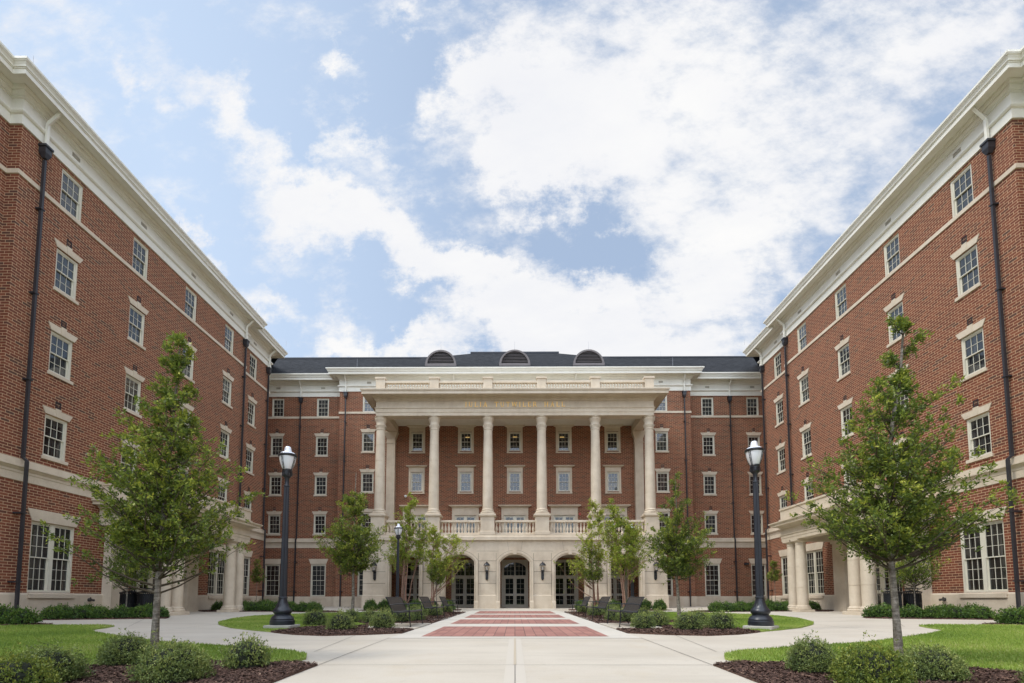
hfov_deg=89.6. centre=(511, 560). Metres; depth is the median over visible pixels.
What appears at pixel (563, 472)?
window
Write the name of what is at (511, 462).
residence hall
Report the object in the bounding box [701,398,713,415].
window
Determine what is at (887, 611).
shrub
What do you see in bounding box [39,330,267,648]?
courtyard tree
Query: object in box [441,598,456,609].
shrub
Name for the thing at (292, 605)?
shrub
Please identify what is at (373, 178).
sky
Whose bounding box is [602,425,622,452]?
window
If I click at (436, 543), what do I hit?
flowering tree
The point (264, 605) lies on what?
shrub
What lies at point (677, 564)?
courtyard tree
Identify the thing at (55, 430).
window
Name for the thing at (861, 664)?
shrub
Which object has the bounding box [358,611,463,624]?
bark chips
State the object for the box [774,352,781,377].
window
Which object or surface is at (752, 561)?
window
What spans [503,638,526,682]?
pavement patch
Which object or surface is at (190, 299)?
window
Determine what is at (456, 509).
balcony door
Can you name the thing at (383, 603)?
shrub
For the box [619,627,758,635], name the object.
mulch bed
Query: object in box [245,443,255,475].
window
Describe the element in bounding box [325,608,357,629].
shrub
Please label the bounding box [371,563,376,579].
wall lantern
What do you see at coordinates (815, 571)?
window
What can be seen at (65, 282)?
window
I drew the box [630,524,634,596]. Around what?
lamp post
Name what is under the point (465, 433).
window
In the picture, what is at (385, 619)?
shrub
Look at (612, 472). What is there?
window
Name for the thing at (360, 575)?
window
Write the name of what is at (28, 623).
bark chips
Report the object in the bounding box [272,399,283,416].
window
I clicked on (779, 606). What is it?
shrub
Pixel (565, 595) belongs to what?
arched doorway
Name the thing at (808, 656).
shrub
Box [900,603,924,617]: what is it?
shrub
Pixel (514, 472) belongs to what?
window
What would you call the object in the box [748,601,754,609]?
shrub
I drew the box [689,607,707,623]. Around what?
shrub
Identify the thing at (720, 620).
shrub
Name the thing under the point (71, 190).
window
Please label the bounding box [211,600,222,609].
shrub
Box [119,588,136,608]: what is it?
litter bin
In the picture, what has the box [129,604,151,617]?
shrub
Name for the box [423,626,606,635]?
brick paving
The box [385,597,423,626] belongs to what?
park bench
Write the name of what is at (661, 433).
window
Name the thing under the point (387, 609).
shrub
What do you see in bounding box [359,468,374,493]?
window
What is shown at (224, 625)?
lawn
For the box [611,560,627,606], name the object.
arched doorway
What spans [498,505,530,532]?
balcony door
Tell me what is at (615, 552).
flowering tree
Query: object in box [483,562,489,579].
wall lantern
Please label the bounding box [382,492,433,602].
flowering tree
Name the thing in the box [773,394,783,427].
window
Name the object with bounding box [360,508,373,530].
window
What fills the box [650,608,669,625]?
shrub
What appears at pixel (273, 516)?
window
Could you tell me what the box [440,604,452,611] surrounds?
shrub
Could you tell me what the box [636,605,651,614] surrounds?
shrub
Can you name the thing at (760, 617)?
lamp post
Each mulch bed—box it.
[42,617,168,619]
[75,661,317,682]
[200,610,338,611]
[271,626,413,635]
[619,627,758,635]
[691,610,833,611]
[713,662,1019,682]
[863,617,994,619]
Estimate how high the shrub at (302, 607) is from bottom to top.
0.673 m
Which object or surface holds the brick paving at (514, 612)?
on the paving border
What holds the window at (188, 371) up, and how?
in the residence wing at (111, 274)
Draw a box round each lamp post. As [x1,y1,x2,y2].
[263,446,299,628]
[394,524,402,596]
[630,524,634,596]
[743,441,778,629]
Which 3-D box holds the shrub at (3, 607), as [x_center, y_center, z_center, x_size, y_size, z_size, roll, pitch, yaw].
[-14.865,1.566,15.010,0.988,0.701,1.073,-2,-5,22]
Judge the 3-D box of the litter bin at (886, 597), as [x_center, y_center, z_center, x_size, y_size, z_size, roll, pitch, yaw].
[15.267,1.651,20.699,0.670,1.110,0.670,-2,-5,22]
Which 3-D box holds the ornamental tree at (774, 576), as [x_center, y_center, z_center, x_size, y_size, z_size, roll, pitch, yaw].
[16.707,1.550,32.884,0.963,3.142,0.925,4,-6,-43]
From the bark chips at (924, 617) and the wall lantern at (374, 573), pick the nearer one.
the bark chips at (924, 617)
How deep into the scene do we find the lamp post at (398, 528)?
29.41 m
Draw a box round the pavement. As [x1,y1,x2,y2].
[39,606,995,682]
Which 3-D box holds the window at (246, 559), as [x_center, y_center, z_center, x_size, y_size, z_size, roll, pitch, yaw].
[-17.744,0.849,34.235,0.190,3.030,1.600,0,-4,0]
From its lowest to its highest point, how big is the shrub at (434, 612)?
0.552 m
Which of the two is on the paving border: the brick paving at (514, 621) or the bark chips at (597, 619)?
the brick paving at (514, 621)
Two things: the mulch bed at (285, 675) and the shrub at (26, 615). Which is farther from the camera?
the shrub at (26, 615)
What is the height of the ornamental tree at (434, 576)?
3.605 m
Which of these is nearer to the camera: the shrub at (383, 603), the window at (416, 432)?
the shrub at (383, 603)
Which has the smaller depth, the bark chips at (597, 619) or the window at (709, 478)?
the bark chips at (597, 619)
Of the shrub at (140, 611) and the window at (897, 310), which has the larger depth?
the window at (897, 310)
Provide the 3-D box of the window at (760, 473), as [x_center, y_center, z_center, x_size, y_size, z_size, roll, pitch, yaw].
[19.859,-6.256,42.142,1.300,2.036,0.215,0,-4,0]
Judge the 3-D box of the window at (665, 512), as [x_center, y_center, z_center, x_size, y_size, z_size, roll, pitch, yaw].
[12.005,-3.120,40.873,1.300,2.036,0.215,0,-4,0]
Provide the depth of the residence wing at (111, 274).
21.12 m
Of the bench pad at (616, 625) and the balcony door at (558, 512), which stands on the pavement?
the bench pad at (616, 625)
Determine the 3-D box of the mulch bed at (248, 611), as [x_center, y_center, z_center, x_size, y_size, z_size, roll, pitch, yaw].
[-13.288,2.849,28.591,7.900,0.156,3.500,0,-4,0]
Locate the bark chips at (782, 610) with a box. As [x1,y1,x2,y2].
[695,609,830,611]
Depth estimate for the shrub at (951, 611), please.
17.95 m
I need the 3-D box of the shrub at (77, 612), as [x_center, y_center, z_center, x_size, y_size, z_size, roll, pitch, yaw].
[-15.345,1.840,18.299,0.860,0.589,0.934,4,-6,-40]
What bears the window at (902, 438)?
in the residence wing at (931, 238)
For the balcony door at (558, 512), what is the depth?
40.89 m
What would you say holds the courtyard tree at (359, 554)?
on the lawn at (224, 625)
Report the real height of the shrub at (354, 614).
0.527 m
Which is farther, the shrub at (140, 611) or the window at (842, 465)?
the window at (842, 465)
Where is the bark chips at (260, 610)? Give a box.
[198,610,336,611]
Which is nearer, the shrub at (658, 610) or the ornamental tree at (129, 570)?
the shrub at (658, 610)
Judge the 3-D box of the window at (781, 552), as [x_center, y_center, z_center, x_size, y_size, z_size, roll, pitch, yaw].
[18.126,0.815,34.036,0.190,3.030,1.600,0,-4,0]
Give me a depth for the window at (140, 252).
24.20 m
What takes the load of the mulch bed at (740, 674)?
on the pavement
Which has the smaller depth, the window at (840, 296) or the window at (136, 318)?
the window at (136, 318)
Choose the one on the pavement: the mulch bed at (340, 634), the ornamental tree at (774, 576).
the mulch bed at (340, 634)
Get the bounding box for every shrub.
[0,602,16,622]
[0,605,42,624]
[0,638,96,682]
[0,642,66,682]
[38,605,66,619]
[56,602,72,610]
[64,604,91,618]
[78,603,96,608]
[85,604,113,618]
[91,628,156,666]
[107,604,133,617]
[124,631,216,682]
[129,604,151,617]
[144,605,169,617]
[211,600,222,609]
[215,632,276,669]
[242,600,259,610]
[259,600,272,610]
[268,601,277,610]
[288,601,297,610]
[295,601,309,611]
[300,607,329,625]
[306,601,323,611]
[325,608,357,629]
[343,607,361,621]
[360,607,379,622]
[362,598,377,609]
[368,607,397,627]
[377,598,389,609]
[379,605,391,612]
[389,606,414,621]
[408,598,421,609]
[411,607,426,620]
[426,605,443,615]
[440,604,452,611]
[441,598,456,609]
[575,604,588,611]
[586,603,603,615]
[603,606,619,620]
[608,598,622,607]
[614,608,638,621]
[630,609,656,628]
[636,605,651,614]
[640,598,652,609]
[649,607,670,620]
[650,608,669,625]
[652,598,667,609]
[672,608,706,629]
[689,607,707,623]
[703,607,739,628]
[707,602,725,611]
[722,601,735,611]
[733,600,750,610]
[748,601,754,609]
[765,600,773,610]
[772,600,787,610]
[782,630,837,673]
[809,600,821,609]
[825,630,925,682]
[861,603,884,616]
[881,604,903,617]
[895,634,977,681]
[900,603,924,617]
[921,604,945,617]
[939,602,955,610]
[942,603,969,618]
[963,602,978,610]
[967,603,994,619]
[992,605,1023,623]
[1012,666,1023,682]
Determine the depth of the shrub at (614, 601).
31.09 m
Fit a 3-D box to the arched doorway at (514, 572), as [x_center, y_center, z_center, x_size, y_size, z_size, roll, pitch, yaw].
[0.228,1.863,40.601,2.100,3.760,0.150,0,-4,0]
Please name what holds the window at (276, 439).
in the residence hall
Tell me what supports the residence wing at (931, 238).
on the ground
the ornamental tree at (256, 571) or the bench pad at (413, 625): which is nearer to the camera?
the bench pad at (413, 625)
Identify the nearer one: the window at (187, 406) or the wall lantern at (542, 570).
the window at (187, 406)
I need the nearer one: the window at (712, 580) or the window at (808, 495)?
the window at (808, 495)
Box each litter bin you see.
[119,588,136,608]
[136,588,153,606]
[882,587,901,608]
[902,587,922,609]
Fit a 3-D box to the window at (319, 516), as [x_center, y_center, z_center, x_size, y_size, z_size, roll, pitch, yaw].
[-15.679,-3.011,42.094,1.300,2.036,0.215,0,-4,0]
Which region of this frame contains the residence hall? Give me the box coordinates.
[262,345,769,608]
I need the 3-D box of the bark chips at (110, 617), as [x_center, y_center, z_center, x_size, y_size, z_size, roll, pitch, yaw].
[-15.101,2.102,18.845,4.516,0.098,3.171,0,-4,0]
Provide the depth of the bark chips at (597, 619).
20.23 m
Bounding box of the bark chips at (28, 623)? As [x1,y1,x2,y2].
[0,622,52,624]
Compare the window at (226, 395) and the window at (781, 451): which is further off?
the window at (781, 451)
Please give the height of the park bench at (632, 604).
0.835 m
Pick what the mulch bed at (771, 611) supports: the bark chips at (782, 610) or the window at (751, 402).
the bark chips at (782, 610)
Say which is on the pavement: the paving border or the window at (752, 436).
the paving border
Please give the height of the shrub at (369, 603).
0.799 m
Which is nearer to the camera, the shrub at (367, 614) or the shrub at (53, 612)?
the shrub at (367, 614)
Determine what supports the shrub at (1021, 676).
on the mulch bed at (740, 674)
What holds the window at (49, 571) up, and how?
in the residence wing at (111, 274)
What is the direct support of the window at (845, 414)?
in the residence wing at (931, 238)
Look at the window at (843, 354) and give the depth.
27.47 m
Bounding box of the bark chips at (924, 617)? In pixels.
[865,616,994,619]
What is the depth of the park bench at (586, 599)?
25.31 m
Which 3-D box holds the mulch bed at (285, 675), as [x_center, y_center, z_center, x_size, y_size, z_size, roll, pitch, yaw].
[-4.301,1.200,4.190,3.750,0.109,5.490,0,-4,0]
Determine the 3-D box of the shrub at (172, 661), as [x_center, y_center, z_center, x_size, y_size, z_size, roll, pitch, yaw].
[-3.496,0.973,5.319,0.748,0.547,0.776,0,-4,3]
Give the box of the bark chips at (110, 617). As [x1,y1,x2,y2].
[46,616,169,619]
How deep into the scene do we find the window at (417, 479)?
41.21 m
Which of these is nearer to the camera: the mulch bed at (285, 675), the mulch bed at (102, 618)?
the mulch bed at (285, 675)
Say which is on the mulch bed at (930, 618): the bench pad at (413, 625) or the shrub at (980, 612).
the shrub at (980, 612)
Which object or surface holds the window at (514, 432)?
in the residence hall
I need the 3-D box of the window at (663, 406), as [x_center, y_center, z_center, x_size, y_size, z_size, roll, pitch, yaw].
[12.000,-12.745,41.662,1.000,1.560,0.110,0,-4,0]
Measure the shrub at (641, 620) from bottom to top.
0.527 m
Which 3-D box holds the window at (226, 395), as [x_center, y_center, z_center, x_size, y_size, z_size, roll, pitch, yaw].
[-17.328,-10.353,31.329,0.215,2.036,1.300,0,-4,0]
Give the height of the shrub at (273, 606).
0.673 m
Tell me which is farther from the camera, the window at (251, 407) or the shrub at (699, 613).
the window at (251, 407)
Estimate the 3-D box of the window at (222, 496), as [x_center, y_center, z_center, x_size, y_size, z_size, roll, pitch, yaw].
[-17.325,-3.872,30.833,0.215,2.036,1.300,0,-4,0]
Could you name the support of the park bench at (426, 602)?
on the bench pad
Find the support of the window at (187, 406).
in the residence wing at (111, 274)
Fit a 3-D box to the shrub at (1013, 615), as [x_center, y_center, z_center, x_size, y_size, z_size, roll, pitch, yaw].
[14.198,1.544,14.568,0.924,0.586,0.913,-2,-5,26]
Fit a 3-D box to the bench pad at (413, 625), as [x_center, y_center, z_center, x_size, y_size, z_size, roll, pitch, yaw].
[-3.264,1.940,15.055,1.360,0.077,2.720,0,-4,0]
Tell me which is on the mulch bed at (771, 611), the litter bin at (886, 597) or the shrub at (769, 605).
the shrub at (769, 605)
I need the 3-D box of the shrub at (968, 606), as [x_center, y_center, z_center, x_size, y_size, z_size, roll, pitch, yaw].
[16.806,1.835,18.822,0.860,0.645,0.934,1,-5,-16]
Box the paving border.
[391,611,639,637]
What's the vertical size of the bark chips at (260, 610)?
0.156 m
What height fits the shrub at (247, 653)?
0.467 m
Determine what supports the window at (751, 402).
in the residence hall
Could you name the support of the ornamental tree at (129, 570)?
on the mulch bed at (102, 618)
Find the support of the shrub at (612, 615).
on the mulch bed
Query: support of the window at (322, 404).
in the residence hall
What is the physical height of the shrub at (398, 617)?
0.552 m
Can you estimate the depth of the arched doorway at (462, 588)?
40.61 m
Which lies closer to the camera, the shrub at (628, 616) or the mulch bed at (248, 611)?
the shrub at (628, 616)
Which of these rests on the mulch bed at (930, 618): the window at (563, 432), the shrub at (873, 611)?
the shrub at (873, 611)
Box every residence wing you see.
[0,41,287,615]
[742,46,1023,615]
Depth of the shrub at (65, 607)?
18.99 m
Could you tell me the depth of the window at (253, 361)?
35.47 m
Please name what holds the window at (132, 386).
in the residence wing at (111, 274)
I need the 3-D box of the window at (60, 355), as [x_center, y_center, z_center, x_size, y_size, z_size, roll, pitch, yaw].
[-17.390,-7.941,19.862,0.215,2.036,1.300,0,-4,0]
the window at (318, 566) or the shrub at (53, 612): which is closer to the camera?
the shrub at (53, 612)
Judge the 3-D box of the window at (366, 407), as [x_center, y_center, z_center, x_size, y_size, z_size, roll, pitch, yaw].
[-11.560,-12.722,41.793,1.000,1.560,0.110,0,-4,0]
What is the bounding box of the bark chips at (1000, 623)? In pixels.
[984,622,1022,624]
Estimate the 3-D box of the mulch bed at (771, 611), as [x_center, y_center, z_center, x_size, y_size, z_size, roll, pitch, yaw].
[13.611,2.823,28.441,7.900,0.156,3.500,0,-4,0]
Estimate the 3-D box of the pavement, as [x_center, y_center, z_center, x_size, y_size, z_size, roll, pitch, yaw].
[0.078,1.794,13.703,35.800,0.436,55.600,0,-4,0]
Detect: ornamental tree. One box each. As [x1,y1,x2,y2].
[97,533,156,606]
[250,559,266,599]
[424,554,450,600]
[579,549,604,605]
[766,560,782,601]
[867,529,949,606]
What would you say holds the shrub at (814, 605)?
on the mulch bed at (771, 611)
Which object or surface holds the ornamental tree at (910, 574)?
on the mulch bed at (930, 618)
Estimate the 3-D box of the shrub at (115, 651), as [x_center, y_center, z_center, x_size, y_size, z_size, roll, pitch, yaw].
[-4.913,1.095,6.580,0.679,0.477,0.654,4,-6,-44]
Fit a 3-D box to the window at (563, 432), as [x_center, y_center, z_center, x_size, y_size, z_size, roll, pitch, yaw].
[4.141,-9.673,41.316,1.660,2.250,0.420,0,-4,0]
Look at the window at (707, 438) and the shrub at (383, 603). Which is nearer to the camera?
the shrub at (383, 603)
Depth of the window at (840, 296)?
27.76 m
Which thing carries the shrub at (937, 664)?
on the mulch bed at (740, 674)
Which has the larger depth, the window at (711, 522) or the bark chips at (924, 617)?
the window at (711, 522)
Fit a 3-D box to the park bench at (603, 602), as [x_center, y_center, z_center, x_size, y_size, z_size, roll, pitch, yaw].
[3.347,1.849,20.250,0.745,0.835,1.970,0,-4,0]
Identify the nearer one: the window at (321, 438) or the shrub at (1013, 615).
the shrub at (1013, 615)
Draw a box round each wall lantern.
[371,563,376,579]
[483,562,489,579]
[539,562,545,579]
[653,562,658,579]
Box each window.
[27,508,80,592]
[41,405,72,465]
[47,321,77,384]
[53,238,82,305]
[60,168,82,221]
[121,440,139,479]
[123,366,144,418]
[127,296,148,350]
[132,237,147,278]
[179,399,193,442]
[182,340,196,383]
[185,286,196,320]
[207,544,225,594]
[218,477,228,501]
[219,423,231,461]
[222,370,233,408]
[225,324,233,353]
[243,550,252,595]
[244,491,252,521]
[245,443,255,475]
[247,395,256,428]
[249,353,256,378]
[264,559,280,595]
[266,511,281,535]
[268,472,281,495]
[269,433,283,456]
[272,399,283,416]
[309,559,327,595]
[312,511,327,534]
[313,472,327,495]
[314,433,329,456]
[317,399,328,416]
[357,562,362,595]
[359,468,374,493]
[360,428,375,452]
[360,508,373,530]
[363,397,374,411]
[406,425,427,453]
[406,465,426,493]
[455,425,475,452]
[455,465,475,493]
[504,425,524,452]
[504,465,524,493]
[553,425,573,452]
[553,465,574,493]
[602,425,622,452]
[603,465,623,493]
[654,428,669,452]
[655,396,666,410]
[655,468,669,492]
[657,508,669,531]
[667,571,672,595]
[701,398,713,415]
[701,432,715,455]
[702,471,716,495]
[703,559,721,595]
[704,510,717,534]
[746,397,758,414]
[746,432,761,447]
[747,472,762,495]
[749,511,763,534]
[749,558,766,595]
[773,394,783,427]
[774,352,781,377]
[775,441,785,474]
[777,490,786,520]
[778,549,787,595]
[797,322,806,351]
[797,368,809,407]
[799,422,811,459]
[801,477,813,500]
[806,542,824,594]
[834,336,850,381]
[835,283,846,318]
[837,397,853,439]
[841,464,855,485]
[883,293,904,347]
[884,234,899,275]
[887,364,908,406]
[893,437,911,477]
[950,164,973,216]
[950,233,980,301]
[953,506,1007,592]
[955,317,986,382]
[961,402,993,463]
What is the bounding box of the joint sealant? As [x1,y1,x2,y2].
[514,638,515,663]
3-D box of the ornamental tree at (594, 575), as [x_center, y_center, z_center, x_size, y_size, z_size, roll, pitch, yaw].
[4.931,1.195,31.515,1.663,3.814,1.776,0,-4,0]
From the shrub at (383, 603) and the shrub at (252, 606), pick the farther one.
the shrub at (383, 603)
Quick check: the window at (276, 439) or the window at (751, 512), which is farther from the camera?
the window at (276, 439)
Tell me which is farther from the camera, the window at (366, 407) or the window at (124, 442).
the window at (366, 407)
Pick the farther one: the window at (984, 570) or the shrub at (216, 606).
the shrub at (216, 606)
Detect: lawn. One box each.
[0,625,306,665]
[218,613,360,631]
[724,625,1023,670]
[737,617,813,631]
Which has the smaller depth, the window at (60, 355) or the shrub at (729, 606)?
the window at (60, 355)
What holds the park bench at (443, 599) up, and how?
on the bench pad
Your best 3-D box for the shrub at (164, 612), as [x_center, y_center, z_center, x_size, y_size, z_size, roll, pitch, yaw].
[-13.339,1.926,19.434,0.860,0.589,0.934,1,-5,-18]
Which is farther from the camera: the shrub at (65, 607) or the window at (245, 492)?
the window at (245, 492)
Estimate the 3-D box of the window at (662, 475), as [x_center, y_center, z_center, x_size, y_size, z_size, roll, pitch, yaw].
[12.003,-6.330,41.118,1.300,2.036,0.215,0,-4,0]
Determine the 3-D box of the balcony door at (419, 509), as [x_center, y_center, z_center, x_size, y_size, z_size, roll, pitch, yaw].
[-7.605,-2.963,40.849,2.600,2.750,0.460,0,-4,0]
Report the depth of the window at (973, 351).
19.72 m
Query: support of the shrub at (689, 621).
on the mulch bed at (653, 633)
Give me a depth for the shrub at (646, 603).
32.19 m
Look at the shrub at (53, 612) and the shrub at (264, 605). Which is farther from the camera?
the shrub at (264, 605)
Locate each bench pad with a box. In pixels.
[369,623,430,628]
[599,623,662,628]
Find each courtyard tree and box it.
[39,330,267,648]
[313,477,390,610]
[631,471,717,615]
[784,312,1023,658]
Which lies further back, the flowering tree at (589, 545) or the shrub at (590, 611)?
the flowering tree at (589, 545)
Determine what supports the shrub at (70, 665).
on the mulch bed at (285, 675)
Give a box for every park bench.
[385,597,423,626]
[419,596,444,617]
[439,596,457,613]
[572,596,590,612]
[585,596,610,618]
[607,597,644,626]
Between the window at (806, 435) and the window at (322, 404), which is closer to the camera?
the window at (806, 435)
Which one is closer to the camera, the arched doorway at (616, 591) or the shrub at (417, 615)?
the shrub at (417, 615)
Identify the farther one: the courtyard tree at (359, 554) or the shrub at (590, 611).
the shrub at (590, 611)
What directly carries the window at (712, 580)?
in the residence hall
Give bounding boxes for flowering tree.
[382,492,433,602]
[419,525,474,604]
[553,497,611,605]
[593,498,652,607]
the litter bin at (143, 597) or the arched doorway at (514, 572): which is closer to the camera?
the litter bin at (143, 597)
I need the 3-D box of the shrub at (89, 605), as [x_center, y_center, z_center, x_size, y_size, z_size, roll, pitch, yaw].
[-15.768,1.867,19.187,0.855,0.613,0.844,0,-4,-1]
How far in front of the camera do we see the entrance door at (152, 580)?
24.58 m
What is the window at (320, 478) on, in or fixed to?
in the residence hall
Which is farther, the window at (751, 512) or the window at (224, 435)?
the window at (751, 512)
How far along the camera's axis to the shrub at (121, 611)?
18.66 m
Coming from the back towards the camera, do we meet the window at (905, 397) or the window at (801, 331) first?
the window at (801, 331)
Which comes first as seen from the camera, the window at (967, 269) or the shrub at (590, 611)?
the window at (967, 269)
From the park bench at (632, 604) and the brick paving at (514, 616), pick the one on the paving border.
the brick paving at (514, 616)
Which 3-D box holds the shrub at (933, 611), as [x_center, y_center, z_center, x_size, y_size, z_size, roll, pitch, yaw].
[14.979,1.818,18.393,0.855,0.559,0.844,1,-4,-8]
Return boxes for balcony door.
[399,505,427,532]
[449,505,481,532]
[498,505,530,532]
[548,505,580,532]
[601,505,630,532]
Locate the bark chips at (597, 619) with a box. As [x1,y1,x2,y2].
[564,611,675,622]
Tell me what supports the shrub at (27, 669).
on the mulch bed at (285, 675)
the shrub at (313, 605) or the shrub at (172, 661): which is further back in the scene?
the shrub at (313, 605)
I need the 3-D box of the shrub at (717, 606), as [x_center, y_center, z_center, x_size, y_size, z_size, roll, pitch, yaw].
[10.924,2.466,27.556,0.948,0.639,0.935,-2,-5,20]
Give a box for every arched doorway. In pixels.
[402,560,418,605]
[451,560,473,606]
[502,560,527,606]
[555,560,577,606]
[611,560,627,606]
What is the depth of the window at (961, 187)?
20.25 m
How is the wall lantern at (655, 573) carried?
attached to the residence hall
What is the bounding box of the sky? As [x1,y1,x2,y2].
[0,0,1023,356]
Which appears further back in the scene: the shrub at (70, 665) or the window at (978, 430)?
the window at (978, 430)
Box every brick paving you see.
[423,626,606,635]
[451,619,578,623]
[465,615,564,617]
[474,611,555,613]
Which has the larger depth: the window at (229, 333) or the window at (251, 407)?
the window at (251, 407)
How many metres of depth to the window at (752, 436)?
42.41 m
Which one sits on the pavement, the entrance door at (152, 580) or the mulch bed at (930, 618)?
the mulch bed at (930, 618)
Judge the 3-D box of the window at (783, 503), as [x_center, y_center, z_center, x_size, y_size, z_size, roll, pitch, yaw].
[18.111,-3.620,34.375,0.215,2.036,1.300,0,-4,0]
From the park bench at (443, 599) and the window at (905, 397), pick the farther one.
the park bench at (443, 599)
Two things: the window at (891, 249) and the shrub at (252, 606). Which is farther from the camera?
the shrub at (252, 606)
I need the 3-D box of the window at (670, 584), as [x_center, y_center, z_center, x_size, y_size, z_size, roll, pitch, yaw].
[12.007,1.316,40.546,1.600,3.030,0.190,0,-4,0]
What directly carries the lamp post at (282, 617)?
on the lawn at (224, 625)
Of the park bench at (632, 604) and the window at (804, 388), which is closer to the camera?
the park bench at (632, 604)
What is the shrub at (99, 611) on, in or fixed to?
on the mulch bed at (102, 618)
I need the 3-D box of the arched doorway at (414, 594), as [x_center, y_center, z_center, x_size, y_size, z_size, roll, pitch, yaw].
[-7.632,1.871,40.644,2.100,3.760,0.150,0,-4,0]
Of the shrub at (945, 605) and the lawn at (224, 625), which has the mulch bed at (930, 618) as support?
the shrub at (945, 605)
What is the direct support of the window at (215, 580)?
in the residence wing at (111, 274)
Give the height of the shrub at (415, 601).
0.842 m
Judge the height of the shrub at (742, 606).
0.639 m
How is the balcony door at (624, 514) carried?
in the residence hall
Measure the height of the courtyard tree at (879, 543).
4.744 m
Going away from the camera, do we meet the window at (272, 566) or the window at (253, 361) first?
the window at (253, 361)
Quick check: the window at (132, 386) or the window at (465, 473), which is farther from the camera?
the window at (465, 473)
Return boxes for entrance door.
[130,542,157,593]
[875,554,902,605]
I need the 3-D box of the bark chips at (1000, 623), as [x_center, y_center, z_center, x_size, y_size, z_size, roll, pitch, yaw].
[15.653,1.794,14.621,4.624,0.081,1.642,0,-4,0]

